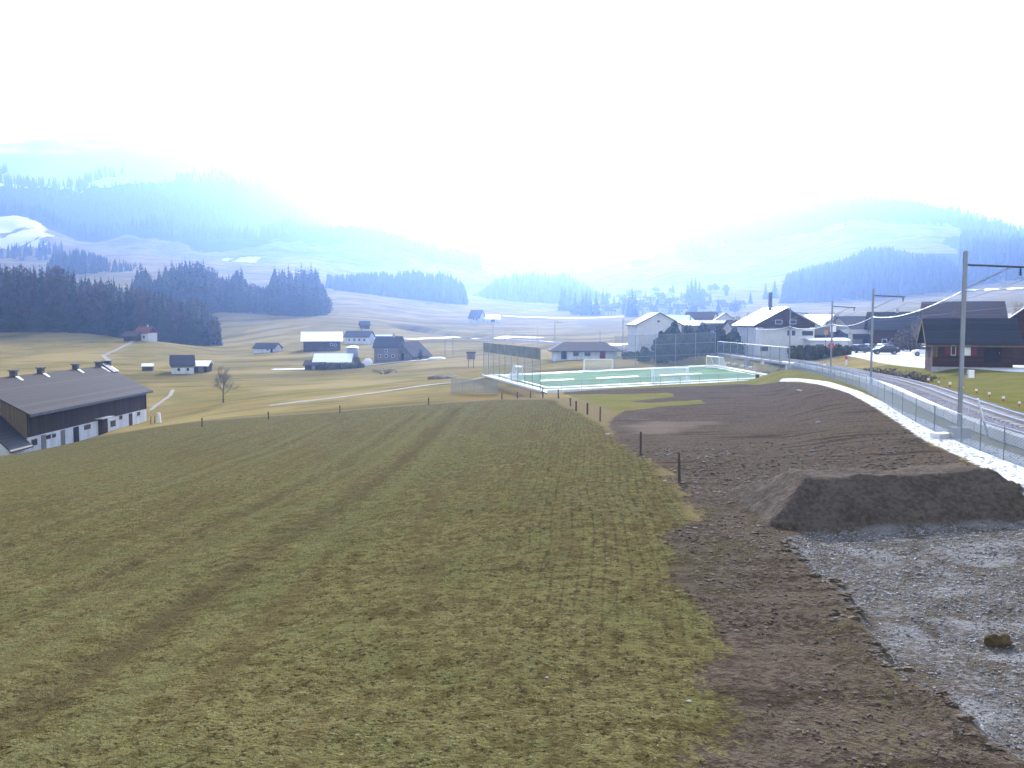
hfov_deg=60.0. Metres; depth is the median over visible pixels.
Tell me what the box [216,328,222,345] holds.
spruce tree
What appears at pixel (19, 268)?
broadleaf tree
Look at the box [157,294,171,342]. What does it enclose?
spruce tree
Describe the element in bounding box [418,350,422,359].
bush
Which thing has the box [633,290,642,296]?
village house
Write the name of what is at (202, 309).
spruce tree
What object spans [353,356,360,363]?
bush
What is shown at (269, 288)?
spruce tree
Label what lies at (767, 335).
chalet house
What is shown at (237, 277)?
distant forest
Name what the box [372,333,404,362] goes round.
shingled farmhouse
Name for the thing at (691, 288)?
spruce tree
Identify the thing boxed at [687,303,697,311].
broadleaf tree
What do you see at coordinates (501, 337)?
road
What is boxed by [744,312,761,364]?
railway mast
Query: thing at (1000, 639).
turf clod
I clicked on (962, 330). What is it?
railway mast
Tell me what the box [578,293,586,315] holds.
spruce tree
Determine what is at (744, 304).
village house
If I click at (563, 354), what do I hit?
door
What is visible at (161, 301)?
spruce tree
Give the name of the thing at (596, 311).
spruce tree
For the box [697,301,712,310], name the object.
village house
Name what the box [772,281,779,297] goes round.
spruce tree
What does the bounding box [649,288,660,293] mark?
village house
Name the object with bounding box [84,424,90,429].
window
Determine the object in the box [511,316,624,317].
road
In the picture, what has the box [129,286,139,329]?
spruce tree
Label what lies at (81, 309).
spruce tree
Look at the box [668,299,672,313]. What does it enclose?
spruce tree
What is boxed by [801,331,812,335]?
window
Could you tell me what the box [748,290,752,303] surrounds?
spruce tree
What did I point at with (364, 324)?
field hut
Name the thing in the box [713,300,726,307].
village house
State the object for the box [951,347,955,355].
window
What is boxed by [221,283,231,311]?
spruce tree
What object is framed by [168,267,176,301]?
spruce tree
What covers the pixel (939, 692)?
sods
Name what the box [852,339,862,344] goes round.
door
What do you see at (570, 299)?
spruce tree
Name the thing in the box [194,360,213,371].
farm shed
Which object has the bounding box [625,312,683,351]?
white house
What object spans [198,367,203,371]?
door
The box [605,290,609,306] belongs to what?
spruce tree
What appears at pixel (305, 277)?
spruce tree
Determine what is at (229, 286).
spruce tree
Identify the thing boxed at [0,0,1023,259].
sky
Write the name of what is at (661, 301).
village house
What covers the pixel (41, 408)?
barn
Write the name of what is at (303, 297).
spruce tree
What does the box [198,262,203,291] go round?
spruce tree
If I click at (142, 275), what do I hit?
spruce tree
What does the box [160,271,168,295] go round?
spruce tree
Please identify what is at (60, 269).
broadleaf tree
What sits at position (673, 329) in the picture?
evergreen tree
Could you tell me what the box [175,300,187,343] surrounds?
spruce tree
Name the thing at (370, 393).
lane
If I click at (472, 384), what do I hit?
fence
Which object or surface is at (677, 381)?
football goal
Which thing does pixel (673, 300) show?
village house
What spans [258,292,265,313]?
spruce tree
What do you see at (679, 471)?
fence post
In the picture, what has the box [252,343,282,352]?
field barn
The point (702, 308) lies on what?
village house
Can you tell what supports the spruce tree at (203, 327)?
on the fields
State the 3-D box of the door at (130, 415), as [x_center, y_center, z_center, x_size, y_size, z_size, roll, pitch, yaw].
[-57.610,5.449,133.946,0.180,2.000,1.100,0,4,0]
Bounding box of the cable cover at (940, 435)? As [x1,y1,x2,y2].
[930,432,953,438]
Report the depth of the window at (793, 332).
164.71 m
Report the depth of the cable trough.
52.05 m
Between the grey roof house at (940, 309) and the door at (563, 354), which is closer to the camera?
the grey roof house at (940, 309)
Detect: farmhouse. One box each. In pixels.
[169,355,195,373]
[343,329,375,343]
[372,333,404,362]
[467,310,485,322]
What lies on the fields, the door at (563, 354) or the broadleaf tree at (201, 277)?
the broadleaf tree at (201, 277)
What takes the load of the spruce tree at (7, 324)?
on the fields
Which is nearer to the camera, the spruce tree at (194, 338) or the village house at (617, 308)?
the spruce tree at (194, 338)
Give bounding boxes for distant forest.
[0,162,424,256]
[0,240,63,260]
[42,273,212,316]
[46,248,141,274]
[133,262,331,305]
[259,218,481,269]
[325,268,468,304]
[476,270,604,303]
[644,190,1023,257]
[778,246,961,303]
[957,226,1023,282]
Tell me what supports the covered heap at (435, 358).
on the fields
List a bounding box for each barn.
[0,360,152,454]
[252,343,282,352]
[301,332,342,351]
[483,315,500,322]
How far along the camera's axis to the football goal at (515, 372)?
136.31 m
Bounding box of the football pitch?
[494,365,763,388]
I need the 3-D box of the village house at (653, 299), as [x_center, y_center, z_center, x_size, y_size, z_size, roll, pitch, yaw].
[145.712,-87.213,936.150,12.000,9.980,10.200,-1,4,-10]
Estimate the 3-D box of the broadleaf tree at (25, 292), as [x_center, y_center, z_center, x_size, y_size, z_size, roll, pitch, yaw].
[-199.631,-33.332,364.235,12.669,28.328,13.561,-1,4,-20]
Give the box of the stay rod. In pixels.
[977,399,988,437]
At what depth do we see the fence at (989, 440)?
40.29 m
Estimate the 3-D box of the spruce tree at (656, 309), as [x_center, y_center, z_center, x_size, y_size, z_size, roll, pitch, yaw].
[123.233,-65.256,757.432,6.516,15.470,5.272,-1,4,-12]
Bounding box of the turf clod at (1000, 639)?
[980,632,1012,646]
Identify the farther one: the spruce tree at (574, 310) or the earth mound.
the spruce tree at (574, 310)
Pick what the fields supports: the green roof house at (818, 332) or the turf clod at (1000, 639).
the green roof house at (818, 332)
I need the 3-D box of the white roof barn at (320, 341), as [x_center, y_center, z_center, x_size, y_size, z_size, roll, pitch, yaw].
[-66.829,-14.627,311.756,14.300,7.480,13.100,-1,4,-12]
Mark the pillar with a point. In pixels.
(850, 335)
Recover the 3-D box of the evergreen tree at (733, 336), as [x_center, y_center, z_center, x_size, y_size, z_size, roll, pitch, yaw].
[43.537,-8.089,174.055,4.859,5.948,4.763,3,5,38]
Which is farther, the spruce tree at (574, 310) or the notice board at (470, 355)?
the spruce tree at (574, 310)
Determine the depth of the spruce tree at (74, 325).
360.80 m
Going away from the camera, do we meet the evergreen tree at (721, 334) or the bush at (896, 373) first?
the bush at (896, 373)
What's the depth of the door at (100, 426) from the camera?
124.00 m
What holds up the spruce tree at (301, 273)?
on the fields
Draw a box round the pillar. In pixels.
[848,331,852,351]
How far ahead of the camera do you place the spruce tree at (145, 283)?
541.29 m
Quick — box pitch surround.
[487,365,766,392]
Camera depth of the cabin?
96.81 m
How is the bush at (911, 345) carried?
on the car park
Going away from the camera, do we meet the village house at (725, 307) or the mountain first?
the village house at (725, 307)
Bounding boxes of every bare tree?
[208,365,237,402]
[820,311,842,330]
[910,316,924,347]
[1009,301,1023,315]
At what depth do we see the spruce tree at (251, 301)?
543.17 m
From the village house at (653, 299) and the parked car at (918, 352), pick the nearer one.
the parked car at (918, 352)
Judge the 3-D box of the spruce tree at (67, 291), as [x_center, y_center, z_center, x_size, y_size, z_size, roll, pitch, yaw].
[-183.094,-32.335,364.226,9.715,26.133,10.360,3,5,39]
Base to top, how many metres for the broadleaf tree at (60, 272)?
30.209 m
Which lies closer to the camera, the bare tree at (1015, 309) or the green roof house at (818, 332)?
the bare tree at (1015, 309)
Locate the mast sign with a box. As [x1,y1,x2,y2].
[965,370,974,377]
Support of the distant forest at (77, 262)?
on the fields
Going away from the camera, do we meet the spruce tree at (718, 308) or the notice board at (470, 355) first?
the notice board at (470, 355)
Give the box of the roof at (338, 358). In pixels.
[312,353,353,363]
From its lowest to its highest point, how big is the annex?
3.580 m
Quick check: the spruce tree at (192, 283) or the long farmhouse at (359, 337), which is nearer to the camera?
the long farmhouse at (359, 337)
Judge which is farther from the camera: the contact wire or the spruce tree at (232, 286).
the spruce tree at (232, 286)
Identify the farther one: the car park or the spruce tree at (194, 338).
the spruce tree at (194, 338)
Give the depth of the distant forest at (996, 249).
1057.65 m
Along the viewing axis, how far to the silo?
244.76 m
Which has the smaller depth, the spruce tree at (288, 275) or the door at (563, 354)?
the door at (563, 354)
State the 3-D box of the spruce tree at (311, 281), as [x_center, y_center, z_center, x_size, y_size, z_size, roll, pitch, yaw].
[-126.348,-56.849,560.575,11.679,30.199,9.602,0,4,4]
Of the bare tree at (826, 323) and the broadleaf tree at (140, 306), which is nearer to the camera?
the bare tree at (826, 323)
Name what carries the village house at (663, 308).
on the fields
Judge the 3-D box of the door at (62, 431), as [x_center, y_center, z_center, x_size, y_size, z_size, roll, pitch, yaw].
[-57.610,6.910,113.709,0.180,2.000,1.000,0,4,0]
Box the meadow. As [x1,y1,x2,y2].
[0,399,734,767]
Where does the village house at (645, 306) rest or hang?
on the fields
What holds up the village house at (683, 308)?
on the fields
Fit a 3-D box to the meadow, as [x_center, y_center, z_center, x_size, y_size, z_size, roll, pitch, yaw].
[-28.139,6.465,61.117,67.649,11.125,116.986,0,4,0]
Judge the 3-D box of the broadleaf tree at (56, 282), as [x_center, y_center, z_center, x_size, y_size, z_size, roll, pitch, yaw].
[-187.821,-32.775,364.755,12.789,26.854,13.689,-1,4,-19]
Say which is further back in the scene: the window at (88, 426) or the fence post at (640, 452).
the window at (88, 426)
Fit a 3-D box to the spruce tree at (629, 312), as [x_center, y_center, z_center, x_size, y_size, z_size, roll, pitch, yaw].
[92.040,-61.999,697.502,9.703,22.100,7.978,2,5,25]
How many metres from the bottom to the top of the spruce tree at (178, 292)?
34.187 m
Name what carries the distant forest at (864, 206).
on the hill
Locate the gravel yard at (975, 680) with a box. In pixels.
[781,520,1023,758]
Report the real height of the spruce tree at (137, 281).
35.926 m
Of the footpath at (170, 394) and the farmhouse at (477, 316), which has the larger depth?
the farmhouse at (477, 316)
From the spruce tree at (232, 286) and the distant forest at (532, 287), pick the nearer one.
the spruce tree at (232, 286)
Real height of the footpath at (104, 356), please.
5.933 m
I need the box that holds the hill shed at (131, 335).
[121,331,140,340]
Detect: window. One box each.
[31,438,37,445]
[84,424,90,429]
[110,420,115,426]
[791,330,795,335]
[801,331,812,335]
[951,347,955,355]
[964,347,970,355]
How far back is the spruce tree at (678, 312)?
766.33 m
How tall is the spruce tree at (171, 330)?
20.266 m
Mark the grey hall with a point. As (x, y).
(712, 324)
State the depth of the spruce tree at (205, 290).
540.83 m
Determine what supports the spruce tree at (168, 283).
on the fields
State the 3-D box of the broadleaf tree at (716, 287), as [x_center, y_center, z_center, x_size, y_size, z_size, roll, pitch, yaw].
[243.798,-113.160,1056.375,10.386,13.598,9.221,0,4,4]
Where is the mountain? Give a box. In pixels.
[0,135,441,260]
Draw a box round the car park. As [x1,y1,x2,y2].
[848,350,1023,371]
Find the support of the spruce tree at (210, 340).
on the fields
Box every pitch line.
[502,366,701,375]
[547,378,744,387]
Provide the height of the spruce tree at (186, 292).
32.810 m
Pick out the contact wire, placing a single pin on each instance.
(874, 313)
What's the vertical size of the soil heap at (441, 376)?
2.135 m
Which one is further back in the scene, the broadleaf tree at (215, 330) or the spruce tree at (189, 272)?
the spruce tree at (189, 272)
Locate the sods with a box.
[761,535,1005,749]
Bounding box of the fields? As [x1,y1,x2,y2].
[0,216,1023,519]
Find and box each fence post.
[639,432,641,455]
[678,452,680,482]
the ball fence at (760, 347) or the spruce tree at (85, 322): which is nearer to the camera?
the ball fence at (760, 347)
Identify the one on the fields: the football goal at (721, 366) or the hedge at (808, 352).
the hedge at (808, 352)
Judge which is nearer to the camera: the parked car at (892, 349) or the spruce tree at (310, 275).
the parked car at (892, 349)
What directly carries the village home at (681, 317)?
on the fields
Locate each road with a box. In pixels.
[271,359,426,369]
[410,336,542,339]
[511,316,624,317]
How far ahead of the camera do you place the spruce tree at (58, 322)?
361.50 m
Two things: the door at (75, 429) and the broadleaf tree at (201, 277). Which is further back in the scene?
the broadleaf tree at (201, 277)
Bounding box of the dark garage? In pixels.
[833,329,869,344]
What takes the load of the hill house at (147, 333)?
on the fields
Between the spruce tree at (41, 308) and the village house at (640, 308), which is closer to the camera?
the spruce tree at (41, 308)
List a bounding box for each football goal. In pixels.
[508,365,521,379]
[583,359,612,370]
[651,367,689,382]
[706,356,726,368]
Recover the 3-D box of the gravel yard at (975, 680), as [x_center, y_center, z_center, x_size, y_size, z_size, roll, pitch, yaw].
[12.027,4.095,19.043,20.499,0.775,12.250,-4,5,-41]
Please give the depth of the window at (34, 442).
106.84 m
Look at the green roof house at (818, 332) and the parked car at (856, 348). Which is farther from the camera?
the green roof house at (818, 332)
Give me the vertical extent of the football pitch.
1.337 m
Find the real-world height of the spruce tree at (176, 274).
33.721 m
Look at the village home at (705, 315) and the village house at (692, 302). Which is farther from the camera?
the village house at (692, 302)
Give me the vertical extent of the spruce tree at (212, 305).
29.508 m
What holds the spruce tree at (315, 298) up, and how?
on the fields
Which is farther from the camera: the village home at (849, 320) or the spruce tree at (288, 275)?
the spruce tree at (288, 275)
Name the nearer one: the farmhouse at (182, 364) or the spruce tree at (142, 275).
the farmhouse at (182, 364)
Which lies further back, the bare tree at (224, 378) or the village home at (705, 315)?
the village home at (705, 315)
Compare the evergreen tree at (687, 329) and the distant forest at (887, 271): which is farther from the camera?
the distant forest at (887, 271)
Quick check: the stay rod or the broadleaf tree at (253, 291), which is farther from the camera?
the broadleaf tree at (253, 291)
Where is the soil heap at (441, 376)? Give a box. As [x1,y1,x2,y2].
[427,374,458,379]
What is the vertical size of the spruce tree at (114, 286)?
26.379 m
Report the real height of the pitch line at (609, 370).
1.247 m
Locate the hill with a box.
[635,200,1021,302]
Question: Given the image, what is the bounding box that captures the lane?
[270,377,485,405]
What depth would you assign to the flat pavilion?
188.07 m
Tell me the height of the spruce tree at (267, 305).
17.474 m
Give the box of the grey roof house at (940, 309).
[918,301,1007,346]
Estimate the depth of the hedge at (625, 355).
181.61 m
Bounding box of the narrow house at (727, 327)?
[722,316,740,333]
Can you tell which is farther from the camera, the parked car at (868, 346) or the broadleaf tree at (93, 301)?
the broadleaf tree at (93, 301)
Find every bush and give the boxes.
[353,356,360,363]
[371,369,396,373]
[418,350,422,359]
[863,367,901,373]
[882,370,922,377]
[887,338,908,349]
[895,326,924,350]
[896,373,943,381]
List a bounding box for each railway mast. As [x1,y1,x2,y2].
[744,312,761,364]
[786,308,807,369]
[826,301,855,376]
[865,288,905,389]
[947,251,1023,437]
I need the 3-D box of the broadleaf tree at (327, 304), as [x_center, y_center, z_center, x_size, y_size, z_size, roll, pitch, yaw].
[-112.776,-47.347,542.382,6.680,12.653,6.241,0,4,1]
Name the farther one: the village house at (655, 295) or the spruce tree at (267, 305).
the village house at (655, 295)
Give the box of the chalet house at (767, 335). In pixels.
[732,292,820,357]
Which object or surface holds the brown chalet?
on the car park
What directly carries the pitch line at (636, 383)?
on the football pitch
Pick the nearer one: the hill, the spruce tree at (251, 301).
the spruce tree at (251, 301)
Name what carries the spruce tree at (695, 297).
on the fields
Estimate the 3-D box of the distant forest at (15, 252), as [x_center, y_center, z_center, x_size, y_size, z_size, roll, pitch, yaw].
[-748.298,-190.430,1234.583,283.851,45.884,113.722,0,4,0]
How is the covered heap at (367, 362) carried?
on the fields
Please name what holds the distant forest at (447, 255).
on the fields
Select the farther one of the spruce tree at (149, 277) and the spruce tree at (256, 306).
the spruce tree at (149, 277)
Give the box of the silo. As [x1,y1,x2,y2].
[346,346,357,360]
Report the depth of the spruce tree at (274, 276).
560.46 m
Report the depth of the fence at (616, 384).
117.74 m
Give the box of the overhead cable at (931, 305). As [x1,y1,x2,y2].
[753,288,1023,329]
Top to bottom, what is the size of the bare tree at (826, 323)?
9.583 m
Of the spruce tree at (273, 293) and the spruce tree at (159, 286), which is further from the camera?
the spruce tree at (159, 286)
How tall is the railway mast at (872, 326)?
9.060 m
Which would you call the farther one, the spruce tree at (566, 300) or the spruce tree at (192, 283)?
the spruce tree at (566, 300)
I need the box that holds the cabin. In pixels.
[916,318,1023,372]
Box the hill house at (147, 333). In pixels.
[135,325,158,341]
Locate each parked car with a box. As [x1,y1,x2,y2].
[850,344,867,352]
[864,344,875,351]
[873,345,899,353]
[874,344,898,348]
[911,346,924,355]
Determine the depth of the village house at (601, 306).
834.95 m
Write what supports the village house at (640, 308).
on the fields
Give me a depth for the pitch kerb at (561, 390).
112.60 m
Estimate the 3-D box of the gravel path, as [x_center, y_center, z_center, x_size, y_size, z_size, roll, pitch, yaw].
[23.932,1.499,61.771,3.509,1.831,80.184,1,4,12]
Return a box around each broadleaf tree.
[0,272,25,306]
[10,268,38,318]
[11,265,29,284]
[38,272,68,319]
[43,265,70,282]
[49,267,67,285]
[76,282,111,322]
[132,286,148,328]
[186,262,203,282]
[194,266,220,293]
[207,317,221,345]
[251,283,259,304]
[322,296,332,313]
[649,304,654,311]
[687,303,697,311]
[712,283,720,293]
[729,301,741,311]
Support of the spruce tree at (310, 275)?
on the fields
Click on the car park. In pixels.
(905, 358)
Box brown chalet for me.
[1009,307,1023,364]
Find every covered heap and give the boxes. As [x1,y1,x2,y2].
[362,358,372,365]
[427,357,444,359]
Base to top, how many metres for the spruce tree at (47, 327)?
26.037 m
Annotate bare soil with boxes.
[563,381,1023,767]
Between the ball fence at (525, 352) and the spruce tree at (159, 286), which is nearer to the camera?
the ball fence at (525, 352)
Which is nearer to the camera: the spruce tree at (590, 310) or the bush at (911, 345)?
the bush at (911, 345)
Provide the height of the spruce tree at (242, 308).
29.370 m
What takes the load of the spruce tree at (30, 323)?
on the fields
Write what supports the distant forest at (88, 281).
on the fields
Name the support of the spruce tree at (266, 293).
on the fields
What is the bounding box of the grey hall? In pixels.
[691,320,725,333]
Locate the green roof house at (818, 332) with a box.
[814,327,835,337]
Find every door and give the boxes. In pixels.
[41,434,46,448]
[61,430,64,444]
[73,426,78,441]
[97,420,102,435]
[102,418,107,433]
[129,413,132,425]
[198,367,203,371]
[312,343,320,349]
[561,352,566,358]
[600,352,604,358]
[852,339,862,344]
[984,345,1001,362]
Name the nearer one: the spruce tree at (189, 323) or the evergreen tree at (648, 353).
the evergreen tree at (648, 353)
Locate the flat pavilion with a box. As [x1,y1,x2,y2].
[547,342,622,360]
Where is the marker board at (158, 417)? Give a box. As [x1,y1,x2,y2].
[157,413,160,422]
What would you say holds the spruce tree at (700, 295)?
on the fields
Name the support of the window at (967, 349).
in the cabin
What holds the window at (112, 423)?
in the barn at (41, 408)
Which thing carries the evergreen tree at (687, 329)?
on the fields
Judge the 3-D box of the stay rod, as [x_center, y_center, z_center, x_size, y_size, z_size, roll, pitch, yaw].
[20.525,1.516,38.609,0.632,1.776,0.087,0,4,0]
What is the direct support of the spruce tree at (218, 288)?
on the fields
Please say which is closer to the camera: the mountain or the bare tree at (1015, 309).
the bare tree at (1015, 309)
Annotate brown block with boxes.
[678,321,699,333]
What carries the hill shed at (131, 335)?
on the fields
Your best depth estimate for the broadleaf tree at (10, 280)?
361.32 m
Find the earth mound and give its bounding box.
[728,462,1023,531]
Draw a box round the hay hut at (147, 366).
[141,363,154,370]
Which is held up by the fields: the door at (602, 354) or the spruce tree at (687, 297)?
the spruce tree at (687, 297)
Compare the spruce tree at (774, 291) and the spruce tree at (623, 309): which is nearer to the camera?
the spruce tree at (623, 309)
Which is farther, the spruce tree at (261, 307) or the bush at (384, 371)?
the spruce tree at (261, 307)
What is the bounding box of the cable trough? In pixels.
[782,361,1023,448]
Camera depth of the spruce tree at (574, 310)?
775.72 m
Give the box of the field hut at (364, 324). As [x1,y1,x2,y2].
[358,321,370,328]
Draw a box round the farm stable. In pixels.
[401,341,432,360]
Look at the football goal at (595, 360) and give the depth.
152.53 m
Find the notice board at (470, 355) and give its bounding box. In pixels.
[466,352,475,367]
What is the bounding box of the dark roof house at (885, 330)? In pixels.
[864,309,919,349]
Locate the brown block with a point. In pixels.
(693, 323)
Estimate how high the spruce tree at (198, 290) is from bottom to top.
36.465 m
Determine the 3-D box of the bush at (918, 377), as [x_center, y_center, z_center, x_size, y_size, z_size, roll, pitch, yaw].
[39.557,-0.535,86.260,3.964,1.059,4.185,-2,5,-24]
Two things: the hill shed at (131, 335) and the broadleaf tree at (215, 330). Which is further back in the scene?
the broadleaf tree at (215, 330)
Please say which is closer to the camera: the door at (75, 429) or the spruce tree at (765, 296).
the door at (75, 429)
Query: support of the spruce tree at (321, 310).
on the fields
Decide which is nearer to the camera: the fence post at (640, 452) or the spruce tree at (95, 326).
the fence post at (640, 452)
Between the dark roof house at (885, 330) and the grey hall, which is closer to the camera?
the dark roof house at (885, 330)
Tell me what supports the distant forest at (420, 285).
on the fields
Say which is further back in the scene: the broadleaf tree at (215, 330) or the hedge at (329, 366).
the broadleaf tree at (215, 330)
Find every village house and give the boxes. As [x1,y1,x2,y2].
[597,304,605,312]
[601,307,614,315]
[607,304,620,313]
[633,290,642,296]
[637,305,642,315]
[638,302,651,312]
[643,297,656,304]
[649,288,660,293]
[652,293,666,299]
[653,304,668,313]
[659,299,672,305]
[666,292,674,298]
[667,298,678,305]
[673,304,686,313]
[675,299,685,303]
[685,301,698,310]
[696,305,706,311]
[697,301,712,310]
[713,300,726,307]
[719,303,731,311]
[736,300,747,308]
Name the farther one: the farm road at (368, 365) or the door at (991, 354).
the farm road at (368, 365)
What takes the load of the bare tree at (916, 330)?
on the car park
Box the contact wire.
[570,279,1023,327]
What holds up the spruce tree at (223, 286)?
on the fields
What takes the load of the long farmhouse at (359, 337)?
on the fields
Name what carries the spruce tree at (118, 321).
on the fields
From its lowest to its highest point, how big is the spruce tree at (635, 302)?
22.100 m
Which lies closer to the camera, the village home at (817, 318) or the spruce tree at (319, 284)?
the village home at (817, 318)
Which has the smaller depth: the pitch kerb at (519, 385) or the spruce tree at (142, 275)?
the pitch kerb at (519, 385)
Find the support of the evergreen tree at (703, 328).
on the fields
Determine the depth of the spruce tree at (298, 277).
559.35 m
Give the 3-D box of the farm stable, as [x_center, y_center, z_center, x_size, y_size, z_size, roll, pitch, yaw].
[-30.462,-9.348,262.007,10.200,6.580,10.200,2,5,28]
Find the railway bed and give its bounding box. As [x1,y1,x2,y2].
[458,337,1023,449]
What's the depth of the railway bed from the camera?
58.29 m
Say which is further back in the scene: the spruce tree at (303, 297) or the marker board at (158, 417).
the spruce tree at (303, 297)
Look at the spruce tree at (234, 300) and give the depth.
541.01 m
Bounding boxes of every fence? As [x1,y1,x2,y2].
[451,379,497,392]
[483,342,540,389]
[545,371,775,389]
[614,332,715,368]
[717,341,789,373]
[782,360,1023,467]
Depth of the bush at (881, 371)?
99.65 m
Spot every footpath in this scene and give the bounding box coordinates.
[101,341,133,362]
[148,390,173,410]
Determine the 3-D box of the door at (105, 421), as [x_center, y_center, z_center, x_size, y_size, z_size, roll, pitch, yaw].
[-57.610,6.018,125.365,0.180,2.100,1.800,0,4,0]
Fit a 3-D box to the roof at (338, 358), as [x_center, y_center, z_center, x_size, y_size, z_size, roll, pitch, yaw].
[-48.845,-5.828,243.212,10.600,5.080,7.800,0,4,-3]
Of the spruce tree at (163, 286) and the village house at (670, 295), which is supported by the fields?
the spruce tree at (163, 286)
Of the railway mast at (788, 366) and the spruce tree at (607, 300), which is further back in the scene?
the spruce tree at (607, 300)
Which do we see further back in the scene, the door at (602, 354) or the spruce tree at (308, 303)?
the spruce tree at (308, 303)
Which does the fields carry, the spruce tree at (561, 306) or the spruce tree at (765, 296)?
the spruce tree at (561, 306)
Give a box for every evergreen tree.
[637,346,650,361]
[651,330,671,362]
[664,320,688,361]
[681,324,701,356]
[696,322,713,355]
[709,325,726,353]
[721,328,743,353]
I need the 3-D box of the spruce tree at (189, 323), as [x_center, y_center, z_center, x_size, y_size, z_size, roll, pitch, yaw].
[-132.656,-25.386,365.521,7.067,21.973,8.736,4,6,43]
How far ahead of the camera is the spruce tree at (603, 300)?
874.75 m
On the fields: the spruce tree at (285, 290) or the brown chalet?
the spruce tree at (285, 290)
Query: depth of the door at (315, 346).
305.78 m
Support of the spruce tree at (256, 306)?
on the fields
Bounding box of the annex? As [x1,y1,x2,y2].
[302,360,325,369]
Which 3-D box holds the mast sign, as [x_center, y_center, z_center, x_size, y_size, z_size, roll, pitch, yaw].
[19.995,-0.443,38.769,0.370,0.340,0.160,0,4,0]
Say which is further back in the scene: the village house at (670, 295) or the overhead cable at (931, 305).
the village house at (670, 295)
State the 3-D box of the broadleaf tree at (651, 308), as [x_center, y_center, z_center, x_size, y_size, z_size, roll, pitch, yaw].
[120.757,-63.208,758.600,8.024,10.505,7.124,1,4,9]
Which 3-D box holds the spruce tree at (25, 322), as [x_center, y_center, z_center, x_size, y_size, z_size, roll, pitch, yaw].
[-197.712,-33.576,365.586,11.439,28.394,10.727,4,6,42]
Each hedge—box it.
[317,362,364,369]
[622,350,653,358]
[787,343,851,359]
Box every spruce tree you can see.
[0,268,20,332]
[9,267,26,331]
[20,269,35,331]
[27,270,41,331]
[34,272,47,331]
[41,278,57,331]
[47,273,65,332]
[59,278,71,331]
[60,273,85,332]
[76,283,88,332]
[79,279,94,333]
[90,280,107,334]
[96,281,114,335]
[102,279,119,335]
[109,286,125,337]
[112,284,118,309]
[119,288,135,337]
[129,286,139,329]
[132,268,142,291]
[140,268,146,285]
[142,274,148,293]
[143,291,157,339]
[147,270,154,296]
[147,279,153,300]
[154,268,162,296]
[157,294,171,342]
[159,293,166,320]
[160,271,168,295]
[160,275,166,295]
[162,302,178,343]
[166,264,176,296]
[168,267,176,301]
[173,266,183,300]
[174,263,179,291]
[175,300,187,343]
[179,268,191,304]
[182,300,193,343]
[187,261,191,289]
[187,304,205,345]
[188,261,196,303]
[192,260,205,305]
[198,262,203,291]
[199,302,207,332]
[199,311,208,345]
[201,266,210,307]
[205,313,214,345]
[206,271,220,313]
[216,279,223,300]
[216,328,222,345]
[221,275,224,295]
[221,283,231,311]
[227,276,230,296]
[228,273,240,312]
[229,275,234,297]
[234,272,249,312]
[236,267,247,299]
[246,285,254,312]
[252,287,261,313]
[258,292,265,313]
[264,283,271,308]
[264,284,267,300]
[264,292,269,313]
[265,266,276,308]
[267,272,281,314]
[271,273,285,314]
[280,275,289,315]
[284,270,294,315]
[286,265,289,283]
[290,275,303,315]
[295,270,301,295]
[297,274,311,315]
[299,262,302,288]
[299,270,306,299]
[302,271,313,315]
[309,266,313,290]
[309,271,313,299]
[311,268,321,315]
[314,273,321,297]
[317,288,327,314]
[557,286,566,310]
[563,284,570,310]
[568,286,572,309]
[570,292,579,314]
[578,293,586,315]
[584,289,588,313]
[586,295,593,315]
[592,291,601,315]
[599,289,605,305]
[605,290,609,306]
[621,298,625,313]
[625,293,633,316]
[630,288,637,316]
[634,293,638,316]
[653,300,658,312]
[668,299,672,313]
[675,304,680,314]
[684,284,691,300]
[689,277,693,297]
[690,278,699,300]
[698,280,702,300]
[715,297,720,312]
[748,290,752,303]
[762,285,767,298]
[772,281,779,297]
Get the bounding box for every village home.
[666,315,693,320]
[685,312,718,319]
[714,313,731,319]
[805,314,836,326]
[833,316,865,329]
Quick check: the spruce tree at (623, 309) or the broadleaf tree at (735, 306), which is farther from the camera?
the spruce tree at (623, 309)
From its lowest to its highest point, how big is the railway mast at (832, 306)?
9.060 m
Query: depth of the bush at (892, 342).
166.94 m
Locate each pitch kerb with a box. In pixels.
[482,375,541,391]
[547,383,690,393]
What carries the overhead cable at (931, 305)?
attached to the railway mast at (962, 330)
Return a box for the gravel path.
[780,378,1023,485]

